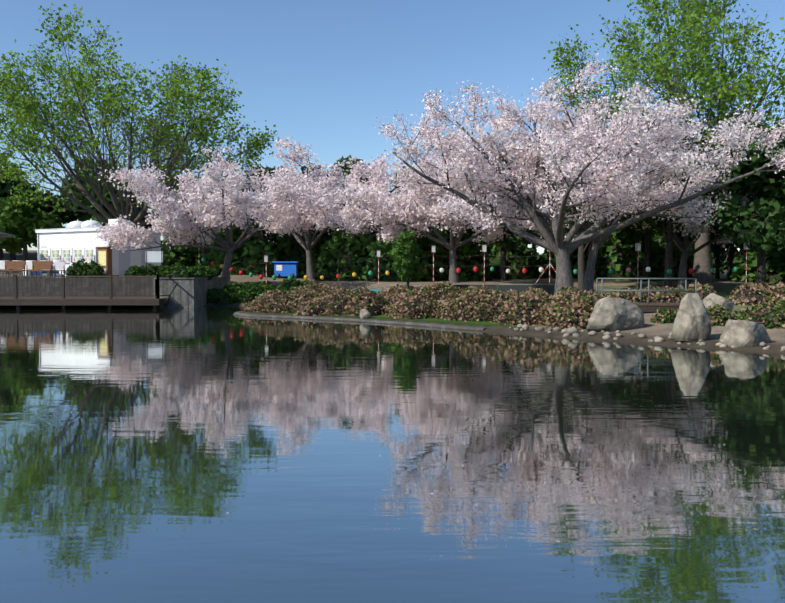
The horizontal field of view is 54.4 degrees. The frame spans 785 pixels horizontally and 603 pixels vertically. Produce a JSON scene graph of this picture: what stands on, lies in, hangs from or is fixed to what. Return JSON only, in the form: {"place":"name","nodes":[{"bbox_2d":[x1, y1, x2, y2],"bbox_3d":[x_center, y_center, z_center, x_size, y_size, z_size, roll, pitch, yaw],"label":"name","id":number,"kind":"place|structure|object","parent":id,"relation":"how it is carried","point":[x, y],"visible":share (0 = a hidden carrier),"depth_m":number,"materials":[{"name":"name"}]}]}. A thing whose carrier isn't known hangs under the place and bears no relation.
{"place":"outdoors","nodes":[
{"label":"outdoors","id":0,"kind":"place"},
{"bbox_2d":[0,297,169,308],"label":"deck","id":1,"kind":"structure","parent":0,"point":[87,301],"depth_m":35.84,"materials":[{"name":"brown wood"}]},
{"bbox_2d":[0,306,784,602],"bbox_3d":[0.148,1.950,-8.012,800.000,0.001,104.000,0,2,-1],"label":"pond water","id":2,"kind":"structure","parent":0,"point":[144,450],"depth_m":6.67,"materials":[{"name":"blue liquid"}]},
{"bbox_2d":[0,250,784,353],"bbox_3d":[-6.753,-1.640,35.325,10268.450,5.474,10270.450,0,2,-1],"label":"ground","id":3,"kind":"structure","parent":0,"point":[723,286],"depth_m":25.94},
{"bbox_2d":[0,261,9,277],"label":"chair","id":4,"kind":"object","parent":3,"relation":"on","point":[2,264],"visible":0.31,"depth_m":43.05,"materials":[{"name":"white plastic"}]},
{"bbox_2d":[0,232,14,237],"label":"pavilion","id":5,"kind":"structure","parent":3,"relation":"on","point":[4,235],"depth_m":47.03,"materials":[{"name":"grey wood"}]},
{"bbox_2d":[0,163,21,260],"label":"tree","id":6,"kind":"object","parent":3,"relation":"on","point":[1,250],"visible":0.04,"depth_m":78.02,"materials":[{"name":"green plant"}]},
{"bbox_2d":[1,261,24,277],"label":"wood bench","id":7,"kind":"object","parent":3,"relation":"on","point":[14,264],"visible":0.83,"depth_m":41.86,"materials":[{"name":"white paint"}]},
{"bbox_2d":[0,153,52,256],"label":"tree","id":8,"kind":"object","parent":3,"relation":"on","point":[3,157],"depth_m":85.79,"materials":[{"name":"green plant"}]},
{"bbox_2d":[25,261,36,277],"bbox_3d":[-20.363,-1.810,42.914,0.620,0.990,0.450,0,2,-1],"label":"chair","id":9,"kind":"object","parent":3,"relation":"on","point":[28,264],"visible":0.38,"depth_m":43.07,"materials":[{"name":"white plastic"}]},
{"bbox_2d":[0,188,64,263],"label":"tree","id":10,"kind":"object","parent":3,"relation":"on","point":[25,223],"visible":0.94,"depth_m":64.37,"materials":[{"name":"green plant"}]},
{"bbox_2d":[0,172,68,260],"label":"tree","id":11,"kind":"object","parent":3,"relation":"on","point":[5,190],"depth_m":79.55,"materials":[{"name":"green plant"}]},
{"bbox_2d":[29,261,52,277],"bbox_3d":[-19.212,-1.747,41.719,1.100,0.950,0.435,0,2,-1],"label":"wood bench","id":12,"kind":"object","parent":3,"relation":"on","point":[42,264],"visible":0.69,"depth_m":41.88,"materials":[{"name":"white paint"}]},
{"bbox_2d":[40,248,50,275],"bbox_3d":[-21.905,-2.478,48.803,1.000,1.860,0.744,1,2,29],"label":"vending machine","id":13,"kind":"object","parent":3,"relation":"on","point":[45,254],"visible":0.38,"depth_m":48.48,"materials":[{"name":"white"}]},
{"bbox_2d":[51,248,61,275],"bbox_3d":[-20.983,-2.455,48.282,1.000,1.860,0.744,1,2,29],"label":"vending machine","id":14,"kind":"object","parent":3,"relation":"on","point":[56,254],"visible":0.29,"depth_m":47.92,"materials":[{"name":"white metal"}]},
{"bbox_2d":[52,261,64,277],"bbox_3d":[-18.803,-1.810,42.928,0.620,0.990,0.450,0,2,-1],"label":"chair","id":15,"kind":"object","parent":3,"relation":"on","point":[59,264],"visible":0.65,"depth_m":43.08,"materials":[{"name":"white plastic"}]},
{"bbox_2d":[62,247,72,275],"bbox_3d":[-20.060,-2.430,47.761,1.000,1.860,0.744,1,2,29],"label":"vending machine","id":16,"kind":"object","parent":3,"relation":"on","point":[67,255],"visible":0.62,"depth_m":47.42,"materials":[{"name":"white"}]},
{"bbox_2d":[73,247,84,262],"bbox_3d":[-19.137,-2.404,47.240,1.000,1.860,0.744,1,2,29],"label":"vending machine","id":17,"kind":"object","parent":3,"relation":"on","point":[78,253],"visible":0.29,"depth_m":46.89,"materials":[{"name":"white metal"}]},
{"bbox_2d":[53,157,118,224],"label":"tree","id":18,"kind":"object","parent":3,"relation":"on","point":[66,198],"visible":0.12,"depth_m":82.73,"materials":[{"name":"green plant"}]},
{"bbox_2d":[0,274,177,308],"bbox_3d":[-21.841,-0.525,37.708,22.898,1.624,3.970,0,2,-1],"label":"deck railing","id":19,"kind":"object","parent":3,"relation":"on","point":[16,293],"visible":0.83,"depth_m":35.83,"materials":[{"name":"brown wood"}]},
{"bbox_2d":[84,247,97,264],"bbox_3d":[-18.214,-2.379,46.719,1.000,1.860,0.744,1,2,29],"label":"vending machine","id":20,"kind":"object","parent":3,"relation":"on","point":[91,254],"visible":0.31,"depth_m":46.33,"materials":[{"name":"white"}]},
{"bbox_2d":[35,217,160,277],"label":"toilet building","id":21,"kind":"structure","parent":3,"relation":"on","point":[75,234],"depth_m":48.44,"materials":[{"name":"white paint"}]},
{"bbox_2d":[61,191,139,222],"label":"tree","id":22,"kind":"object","parent":3,"relation":"on","point":[78,216],"depth_m":80.79,"materials":[{"name":"green plant"}]},
{"bbox_2d":[96,246,112,277],"bbox_3d":[-16.737,-2.274,44.417,0.740,1.830,0.620,0,2,11],"label":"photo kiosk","id":23,"kind":"object","parent":3,"relation":"on","point":[104,253],"visible":0.65,"depth_m":44.16,"materials":[{"name":"brown wood"}]},
{"bbox_2d":[83,178,164,228],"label":"tree","id":24,"kind":"object","parent":3,"relation":"on","point":[107,197],"visible":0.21,"depth_m":77.54,"materials":[{"name":"green plant"}]},
{"bbox_2d":[0,3,279,227],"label":"zelkova","id":25,"kind":"object","parent":3,"relation":"on","point":[162,136],"visible":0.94,"depth_m":57.30,"materials":[{"name":"green plant"}]},
{"bbox_2d":[145,250,162,265],"bbox_3d":[-12.909,-1.969,41.361,0.900,1.600,0.060,0,2,-9],"label":"notice board","id":26,"kind":"object","parent":3,"relation":"on","point":[154,256],"visible":0.71,"depth_m":41.33,"materials":[{"name":"white wood"}]},
{"bbox_2d":[151,174,222,233],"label":"tree","id":27,"kind":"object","parent":3,"relation":"on","point":[183,191],"depth_m":84.68,"materials":[{"name":"green plant"}]},
{"bbox_2d":[65,259,312,304],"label":"green hedges","id":28,"kind":"object","parent":3,"relation":"on","point":[231,292],"visible":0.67,"depth_m":40.80,"materials":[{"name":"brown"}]},
{"bbox_2d":[153,277,230,307],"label":"retaining wall","id":29,"kind":"structure","parent":3,"relation":"on","point":[189,292],"depth_m":37.55,"materials":[{"name":"concrete"}]},
{"bbox_2d":[196,236,200,243],"bbox_3d":[-11.548,-2.541,45.556,0.260,2.660,0.260,0,2,-1],"label":"sign","id":30,"kind":"object","parent":3,"relation":"on","point":[198,239],"visible":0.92,"depth_m":45.41,"materials":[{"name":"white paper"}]},
{"bbox_2d":[145,180,252,254],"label":"cherry","id":31,"kind":"object","parent":3,"relation":"on","point":[204,250],"visible":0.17,"depth_m":67.19,"materials":[{"name":"pink plant"}]},
{"bbox_2d":[90,144,323,276],"bbox_3d":[-10.488,-5.256,45.105,12.635,8.724,10.384,1,2,16],"label":"cherry tree","id":32,"kind":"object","parent":3,"relation":"on","point":[231,211],"depth_m":43.75,"materials":[{"name":"pink plant"}]},
{"bbox_2d":[240,163,270,237],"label":"tree","id":33,"kind":"object","parent":3,"relation":"on","point":[258,167],"depth_m":77.08,"materials":[{"name":"green plant"}]},
{"bbox_2d":[212,165,313,242],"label":"tree","id":34,"kind":"object","parent":3,"relation":"on","point":[253,229],"visible":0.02,"depth_m":68.14,"materials":[{"name":"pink plant"}]},
{"bbox_2d":[264,255,267,284],"bbox_3d":[-7.018,-1.263,42.441,0.260,2.660,0.260,0,2,-1],"label":"lantern pole","id":35,"kind":"object","parent":3,"relation":"on","point":[266,258],"visible":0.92,"depth_m":42.31,"materials":[{"name":"white paper"}]},
{"bbox_2d":[272,261,298,277],"bbox_3d":[-8.060,-2.385,57.802,1.875,1.284,1.200,0,2,-1],"label":"dumpster","id":36,"kind":"object","parent":3,"relation":"on","point":[286,269],"visible":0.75,"depth_m":57.31,"materials":[{"name":"blue paint"}]},
{"bbox_2d":[241,163,356,251],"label":"evergreen","id":37,"kind":"object","parent":3,"relation":"on","point":[270,169],"visible":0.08,"depth_m":61.63,"materials":[{"name":"green plant"}]},
{"bbox_2d":[242,136,386,279],"bbox_3d":[-5.715,-6.685,55.891,9.896,10.760,11.224,2,3,42],"label":"cherry","id":38,"kind":"object","parent":3,"relation":"on","point":[324,188],"visible":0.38,"depth_m":55.47,"materials":[{"name":"pink plant"}]},
{"bbox_2d":[259,284,403,297],"bbox_3d":[-3.061,0.132,37.528,7.402,1.975,0.159,0,2,11],"label":"teal net fence","id":39,"kind":"object","parent":3,"relation":"on","point":[375,289],"visible":0.12,"depth_m":37.03,"materials":[{"name":"grey plastic"}]},
{"bbox_2d":[311,155,377,240],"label":"evergreen","id":40,"kind":"object","parent":3,"relation":"on","point":[347,172],"visible":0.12,"depth_m":64.81,"materials":[{"name":"green plant"}]},
{"bbox_2d":[315,180,387,239],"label":"tree","id":41,"kind":"object","parent":3,"relation":"on","point":[369,232],"visible":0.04,"depth_m":64.89,"materials":[{"name":"pink plant"}]},
{"bbox_2d":[234,310,482,329],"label":"shore kerb","id":42,"kind":"structure","parent":3,"relation":"on","point":[377,321],"depth_m":26.31,"materials":[{"name":"concrete"}]},
{"bbox_2d":[360,308,370,318],"bbox_3d":[-0.955,0.434,26.874,0.358,0.388,0.393,-1,2,-26],"label":"bank rock","id":43,"kind":"object","parent":3,"relation":"on","point":[365,313],"visible":0.85,"depth_m":26.74,"materials":[{"name":"grey stone"}]},
{"bbox_2d":[377,250,380,288],"bbox_3d":[-0.763,-1.513,41.890,0.260,2.660,0.260,0,2,-1],"label":"lantern pole","id":44,"kind":"object","parent":3,"relation":"on","point":[378,253],"visible":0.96,"depth_m":41.84,"materials":[{"name":"white paper"}]},
{"bbox_2d":[300,153,465,244],"bbox_3d":[-0.357,-5.566,50.108,12.171,9.100,8.129,0,2,-1],"label":"cherry","id":45,"kind":"object","parent":3,"relation":"on","point":[380,166],"visible":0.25,"depth_m":49.93,"materials":[{"name":"pink plant"}]},
{"bbox_2d":[369,165,435,232],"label":"evergreen","id":46,"kind":"object","parent":3,"relation":"on","point":[391,195],"visible":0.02,"depth_m":60.45,"materials":[{"name":"green plant"}]},
{"bbox_2d":[391,230,426,291],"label":"tree","id":47,"kind":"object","parent":3,"relation":"on","point":[406,251],"depth_m":33.07,"materials":[{"name":"green plant"}]},
{"bbox_2d":[239,281,615,328],"bbox_3d":[6.484,0.174,22.777,6.070,1.441,35.031,-2,3,-45],"label":"azalea hedge","id":48,"kind":"object","parent":3,"relation":"on","point":[563,310],"visible":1,"depth_m":25.95,"materials":[{"name":"brown plant"}]},
{"bbox_2d":[431,245,435,283],"bbox_3d":[2.196,-1.694,40.910,0.260,2.660,0.260,0,2,-1],"label":"lantern pole","id":49,"kind":"object","parent":3,"relation":"on","point":[433,249],"visible":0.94,"depth_m":40.86,"materials":[{"name":"white metal"}]},
{"bbox_2d":[336,118,537,282],"bbox_3d":[3.300,-6.108,47.062,12.484,10.500,9.362,1,2,24],"label":"cherry","id":50,"kind":"object","parent":3,"relation":"on","point":[372,203],"visible":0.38,"depth_m":46.03,"materials":[{"name":"pink plant"}]},
{"bbox_2d":[431,157,480,237],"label":"evergreen","id":51,"kind":"object","parent":3,"relation":"on","point":[469,232],"visible":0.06,"depth_m":58.48,"materials":[{"name":"green plant"}]},
{"bbox_2d":[161,222,784,283],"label":"understory shrubs","id":52,"kind":"object","parent":3,"relation":"on","point":[342,249],"visible":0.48,"depth_m":51.95,"materials":[{"name":"green plant"}]},
{"bbox_2d":[203,247,744,273],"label":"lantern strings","id":53,"kind":"object","parent":3,"relation":"on","point":[480,264],"visible":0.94,"depth_m":39.76,"materials":[{"name":"red"}]},
{"bbox_2d":[688,268,693,274],"bbox_3d":[13.994,-1.448,35.774,0.246,0.375,0.253,0,2,-1],"label":"lantern","id":54,"kind":"object","parent":53,"relation":"on","point":[690,271],"visible":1,"depth_m":35.70,"materials":[{"name":"red"}]},
{"bbox_2d":[473,238,490,250],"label":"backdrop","id":55,"kind":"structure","parent":3,"relation":"on","point":[481,241],"depth_m":97.03,"materials":[{"name":"green plant"}]},
{"bbox_2d":[482,244,486,284],"bbox_3d":[4.805,-1.661,39.934,0.260,2.660,0.260,0,2,-1],"label":"lantern pole","id":56,"kind":"object","parent":3,"relation":"on","point":[484,248],"visible":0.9,"depth_m":39.89,"materials":[{"name":"white paper"}]},
{"bbox_2d":[430,284,554,294],"bbox_3d":[4.772,-0.487,34.516,6.440,0.695,0.141,1,2,20],"label":"dark net fence","id":57,"kind":"object","parent":3,"relation":"on","point":[548,289],"visible":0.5,"depth_m":34.23,"materials":[{"name":"black"}]},
{"bbox_2d":[475,219,525,245],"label":"cherry","id":58,"kind":"object","parent":3,"relation":"on","point":[499,234],"depth_m":64.40,"materials":[{"name":"pink plant"}]},
{"bbox_2d":[465,142,539,280],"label":"cherry tree","id":59,"kind":"object","parent":3,"relation":"on","point":[512,245],"visible":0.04,"depth_m":51.51,"materials":[{"name":"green plant"}]},
{"bbox_2d":[517,227,571,256],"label":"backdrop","id":60,"kind":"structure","parent":3,"relation":"on","point":[533,246],"depth_m":89.03,"materials":[{"name":"green plant"}]},
{"bbox_2d":[535,250,555,283],"bbox_3d":[7.823,-1.553,37.965,2.218,2.660,0.260,0,2,-1],"label":"tripod","id":61,"kind":"object","parent":3,"relation":"on","point":[549,270],"visible":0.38,"depth_m":37.96,"materials":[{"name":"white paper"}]},
{"bbox_2d":[345,281,784,305],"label":"island shrubs","id":62,"kind":"object","parent":3,"relation":"on","point":[751,293],"visible":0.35,"depth_m":25.97,"materials":[{"name":"brown plant"}]},
{"bbox_2d":[515,218,619,260],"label":"cherry tree","id":63,"kind":"object","parent":3,"relation":"on","point":[550,227],"depth_m":57.17,"materials":[{"name":"pink plant"}]},
{"bbox_2d":[371,78,784,295],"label":"cherry","id":64,"kind":"object","parent":3,"relation":"on","point":[559,245],"visible":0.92,"depth_m":29.15,"materials":[{"name":"pink plant"}]},
{"bbox_2d":[539,139,624,290],"bbox_3d":[10.414,-4.540,40.781,6.340,8.562,5.422,0,2,-1],"label":"evergreen","id":65,"kind":"object","parent":3,"relation":"on","point":[581,262],"depth_m":40.80,"materials":[{"name":"green plant"}]},
{"bbox_2d":[538,114,628,257],"bbox_3d":[11.983,-6.163,46.548,6.759,10.756,6.626,0,2,-1],"label":"evergreen","id":66,"kind":"object","parent":3,"relation":"on","point":[590,243],"depth_m":45.96,"materials":[{"name":"green plant"}]},
{"bbox_2d":[506,53,711,292],"bbox_3d":[9.047,-5.086,32.611,8.398,10.327,10.576,1,2,22],"label":"cherry","id":67,"kind":"object","parent":3,"relation":"on","point":[597,245],"visible":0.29,"depth_m":31.83,"materials":[{"name":"pink plant"}]},
{"bbox_2d":[586,297,644,330],"bbox_3d":[5.969,0.319,20.745,1.945,0.902,1.021,-1,2,-27],"label":"rock","id":68,"kind":"object","parent":3,"relation":"on","point":[612,314],"visible":1,"depth_m":20.29,"materials":[{"name":"beige stone"}]},
{"bbox_2d":[635,243,640,289],"bbox_3d":[11.737,-1.483,36.502,0.260,2.660,0.260,0,2,-1],"label":"lantern pole","id":69,"kind":"object","parent":3,"relation":"on","point":[637,247],"visible":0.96,"depth_m":36.40,"materials":[{"name":"white paper"}]},
{"bbox_2d":[596,278,696,311],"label":"foot bridge","id":70,"kind":"structure","parent":3,"relation":"on","point":[648,307],"depth_m":23.59,"materials":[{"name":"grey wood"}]},
{"bbox_2d":[509,323,784,350],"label":"shore stones","id":71,"kind":"object","parent":3,"relation":"on","point":[573,330],"visible":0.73,"depth_m":19.34,"materials":[{"name":"grey stone"}]},
{"bbox_2d":[625,110,690,280],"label":"evergreen","id":72,"kind":"object","parent":3,"relation":"on","point":[647,233],"visible":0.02,"depth_m":49.88,"materials":[{"name":"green plant"}]},
{"bbox_2d":[539,0,784,282],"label":"zelkova","id":73,"kind":"object","parent":3,"relation":"on","point":[700,42],"visible":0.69,"depth_m":41.59,"materials":[{"name":"green plant"}]},
{"bbox_2d":[541,296,784,328],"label":"bank shrubs","id":74,"kind":"object","parent":3,"relation":"on","point":[769,317],"visible":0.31,"depth_m":20.20,"materials":[{"name":"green plant"}]},
{"bbox_2d":[610,114,719,287],"bbox_3d":[13.437,-4.787,37.919,6.618,9.322,5.583,0,2,-1],"label":"evergreen","id":75,"kind":"object","parent":3,"relation":"on","point":[662,226],"visible":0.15,"depth_m":37.80,"materials":[{"name":"green plant"}]},
{"bbox_2d":[670,293,710,341],"bbox_3d":[7.013,0.355,18.018,0.857,1.125,0.822,0,2,-1],"label":"rock","id":76,"kind":"object","parent":3,"relation":"on","point":[692,323],"visible":1,"depth_m":17.71,"materials":[{"name":"beige stone"}]},
{"bbox_2d":[615,134,784,289],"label":"cherry","id":77,"kind":"object","parent":3,"relation":"on","point":[689,227],"visible":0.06,"depth_m":39.45,"materials":[{"name":"pink plant"}]},
{"bbox_2d":[676,143,754,279],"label":"evergreen","id":78,"kind":"object","parent":3,"relation":"on","point":[731,253],"visible":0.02,"depth_m":52.91,"materials":[{"name":"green plant"}]},
{"bbox_2d":[702,293,733,310],"bbox_3d":[9.421,0.082,22.482,0.859,0.680,0.946,-2,3,-37],"label":"rock","id":79,"kind":"object","parent":3,"relation":"on","point":[711,299],"visible":0.48,"depth_m":22.19,"materials":[{"name":"beige stone"}]},
{"bbox_2d":[694,135,741,278],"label":"evergreen","id":80,"kind":"object","parent":3,"relation":"on","point":[716,247],"depth_m":60.82,"materials":[{"name":"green plant"}]},
{"bbox_2d":[711,243,742,276],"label":"evergreen","id":81,"kind":"object","parent":3,"relation":"on","point":[725,258],"visible":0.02,"depth_m":68.78,"materials":[{"name":"green plant"}]},
{"bbox_2d":[699,114,784,286],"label":"evergreen","id":82,"kind":"object","parent":3,"relation":"on","point":[767,189],"visible":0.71,"depth_m":34.46,"materials":[{"name":"green plant"}]},
{"bbox_2d":[719,319,770,346],"bbox_3d":[7.891,0.712,17.152,0.934,0.634,0.920,-1,3,-35],"label":"rock","id":83,"kind":"object","parent":3,"relation":"on","point":[742,333],"visible":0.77,"depth_m":16.81,"materials":[{"name":"beige stone"}]},
{"bbox_2d":[743,241,750,283],"bbox_3d":[16.251,-1.442,35.044,0.260,2.660,0.260,0,2,-1],"label":"lantern pole","id":84,"kind":"object","parent":3,"relation":"on","point":[745,247],"visible":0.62,"depth_m":35.02,"materials":[{"name":"white paper"}]},
{"bbox_2d":[0,0,784,253],"label":"sky","id":85,"kind":"structure","parent":0,"point":[322,72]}
]}

